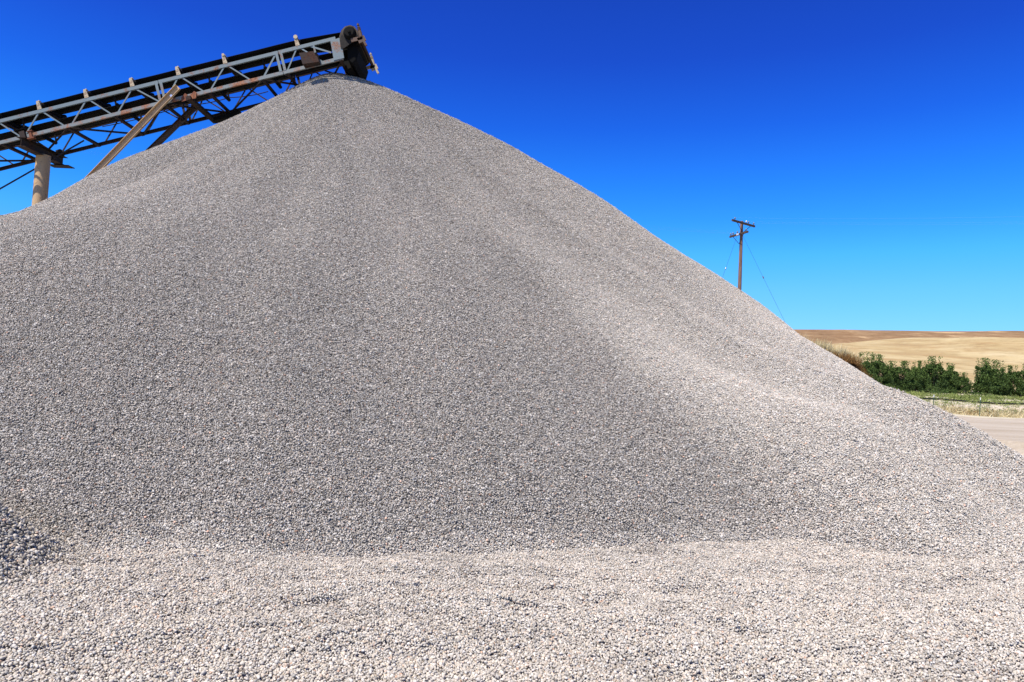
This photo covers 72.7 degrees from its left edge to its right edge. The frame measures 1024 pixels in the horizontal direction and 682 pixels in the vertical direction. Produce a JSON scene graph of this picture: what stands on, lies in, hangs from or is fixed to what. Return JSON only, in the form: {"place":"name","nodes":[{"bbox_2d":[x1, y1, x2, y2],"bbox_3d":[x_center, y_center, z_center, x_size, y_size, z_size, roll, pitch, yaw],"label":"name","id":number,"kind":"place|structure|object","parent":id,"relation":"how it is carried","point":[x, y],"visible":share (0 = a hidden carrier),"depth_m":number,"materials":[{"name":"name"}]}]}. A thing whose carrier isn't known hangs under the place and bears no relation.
{"place":"outdoors","nodes":[
{"label":"outdoors","id":0,"kind":"place"},
{"bbox_2d":[0,0,1023,330],"label":"sky","id":1,"kind":"structure","parent":0,"point":[694,116],"materials":[{"name":"blue"}]},
{"bbox_2d":[793,329,1023,343],"bbox_3d":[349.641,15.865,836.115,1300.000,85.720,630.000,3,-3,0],"label":"hill","id":2,"kind":"structure","parent":0,"point":[841,336],"depth_m":777.02,"materials":[{"name":"brown plant"}]},
{"bbox_2d":[824,337,1023,388],"bbox_3d":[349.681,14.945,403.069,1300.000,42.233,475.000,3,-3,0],"label":"hill","id":3,"kind":"structure","parent":0,"point":[962,354],"depth_m":331.71,"materials":[{"name":"beige plant"}]},
{"bbox_2d":[905,390,1023,454],"bbox_3d":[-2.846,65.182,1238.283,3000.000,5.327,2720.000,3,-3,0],"label":"ground","id":4,"kind":"structure","parent":0,"point":[1008,432],"depth_m":48.69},
{"bbox_2d":[0,72,1023,563],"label":"gravel pile","id":5,"kind":"object","parent":4,"relation":"on","point":[336,314],"visible":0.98,"depth_m":8.67,"materials":[{"name":"grey gravel"}]},
{"bbox_2d":[0,23,378,204],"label":"belt conveyor","id":6,"kind":"object","parent":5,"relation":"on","point":[347,48],"visible":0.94,"depth_m":19.02,"materials":[{"name":"grey metal"}]},
{"bbox_2d":[0,500,1023,681],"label":"gravel ground","id":7,"kind":"structure","parent":4,"relation":"on","point":[783,610],"depth_m":4.90,"materials":[{"name":"grey gravel"}]},
{"bbox_2d":[722,217,778,308],"bbox_3d":[14.613,-1.521,44.129,10.353,12.928,3.886,3,-3,-9],"label":"utility pole","id":8,"kind":"object","parent":4,"relation":"on","point":[741,233],"visible":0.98,"depth_m":45.27,"materials":[{"name":"brown wood"}]},
{"bbox_2d":[859,351,878,381],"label":"tree","id":9,"kind":"object","parent":4,"relation":"on","point":[870,368],"visible":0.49,"depth_m":119.89,"materials":[{"name":"green plant"}]},
{"bbox_2d":[870,354,892,386],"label":"bush","id":10,"kind":"object","parent":4,"relation":"on","point":[881,369],"visible":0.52,"depth_m":119.94,"materials":[{"name":"green plant"}]},
{"bbox_2d":[882,360,903,390],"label":"tree","id":11,"kind":"object","parent":4,"relation":"on","point":[893,371],"visible":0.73,"depth_m":119.73,"materials":[{"name":"green plant"}]},
{"bbox_2d":[894,360,915,391],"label":"tree","id":12,"kind":"object","parent":4,"relation":"on","point":[908,377],"visible":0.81,"depth_m":119.89,"materials":[{"name":"green plant"}]},
{"bbox_2d":[906,366,925,392],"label":"tree","id":13,"kind":"object","parent":4,"relation":"on","point":[919,377],"visible":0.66,"depth_m":119.86,"materials":[{"name":"green plant"}]},
{"bbox_2d":[910,360,931,391],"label":"tree","id":14,"kind":"object","parent":4,"relation":"on","point":[925,369],"visible":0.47,"depth_m":121.00,"materials":[{"name":"green plant"}]},
{"bbox_2d":[923,356,948,392],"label":"tree","id":15,"kind":"object","parent":4,"relation":"on","point":[934,368],"visible":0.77,"depth_m":120.82,"materials":[{"name":"green plant"}]},
{"bbox_2d":[888,380,1007,398],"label":"dark scrub","id":16,"kind":"object","parent":4,"relation":"on","point":[937,390],"visible":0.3,"depth_m":104.15,"materials":[{"name":"green plant"}]},
{"bbox_2d":[937,363,960,392],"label":"tree","id":17,"kind":"object","parent":4,"relation":"on","point":[951,378],"visible":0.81,"depth_m":120.08,"materials":[{"name":"green plant"}]},
{"bbox_2d":[946,366,960,393],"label":"tree","id":18,"kind":"object","parent":4,"relation":"on","point":[956,373],"visible":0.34,"depth_m":121.63,"materials":[{"name":"green plant"}]},
{"bbox_2d":[894,386,1023,404],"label":"green scrub","id":19,"kind":"object","parent":4,"relation":"on","point":[971,397],"visible":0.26,"depth_m":89.85,"materials":[{"name":"green plant"}]},
{"bbox_2d":[957,372,972,393],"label":"tree","id":20,"kind":"object","parent":4,"relation":"on","point":[966,387],"visible":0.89,"depth_m":120.21,"materials":[{"name":"green plant"}]},
{"bbox_2d":[944,404,996,415],"bbox_3d":[61.623,6.661,60.592,86.832,1.566,7.333,3,-3,0],"label":"russet scrub","id":21,"kind":"object","parent":4,"relation":"on","point":[970,412],"visible":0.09,"depth_m":59.43,"materials":[{"name":"brown plant"}]},
{"bbox_2d":[919,396,1022,408],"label":"sand scrub","id":22,"kind":"object","parent":4,"relation":"on","point":[972,401],"visible":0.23,"depth_m":71.50,"materials":[{"name":"plant"}]},
{"bbox_2d":[923,398,1023,404],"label":"pipe","id":23,"kind":"object","parent":4,"relation":"on","point":[975,402],"visible":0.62,"depth_m":74.69,"materials":[{"name":"black"}]},
{"bbox_2d":[932,393,1023,416],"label":"dry scrub","id":24,"kind":"object","parent":4,"relation":"on","point":[1006,414],"visible":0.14,"depth_m":61.46,"materials":[{"name":"beige plant"}]},
{"bbox_2d":[937,404,1023,417],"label":"dry weeds","id":25,"kind":"object","parent":4,"relation":"on","point":[1012,412],"visible":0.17,"depth_m":60.10,"materials":[{"name":"beige plant"}]},
{"bbox_2d":[971,357,998,394],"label":"tree","id":26,"kind":"object","parent":4,"relation":"on","point":[984,369],"visible":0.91,"depth_m":120.28,"materials":[{"name":"green plant"}]},
{"bbox_2d":[979,359,1009,395],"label":"tree","id":27,"kind":"object","parent":4,"relation":"on","point":[1002,379],"visible":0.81,"depth_m":119.14,"materials":[{"name":"green plant"}]},
{"bbox_2d":[992,373,1012,395],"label":"tree","id":28,"kind":"object","parent":4,"relation":"on","point":[1009,392],"visible":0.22,"depth_m":120.03,"materials":[{"name":"green plant"}]},
{"bbox_2d":[1001,365,1023,396],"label":"tree","id":29,"kind":"object","parent":4,"relation":"on","point":[1012,375],"visible":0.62,"depth_m":120.27,"materials":[{"name":"green plant"}]},
{"bbox_2d":[1015,364,1023,396],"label":"tree","id":30,"kind":"object","parent":4,"relation":"on","point":[1021,382],"visible":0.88,"depth_m":119.45,"materials":[{"name":"green plant"}]},
{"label":"earth bank","id":31,"kind":"structure","parent":4,"relation":"on","visible":0},
{"bbox_2d":[806,337,863,361],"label":"dry grass","id":32,"kind":"structure","parent":31,"relation":"on","point":[828,347],"depth_m":29.23,"materials":[{"name":"beige plant"}]},
{"bbox_2d":[824,348,871,375],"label":"russet grass","id":33,"kind":"structure","parent":31,"relation":"on","point":[848,359],"depth_m":28.92,"materials":[{"name":"brown plant"}]}
]}

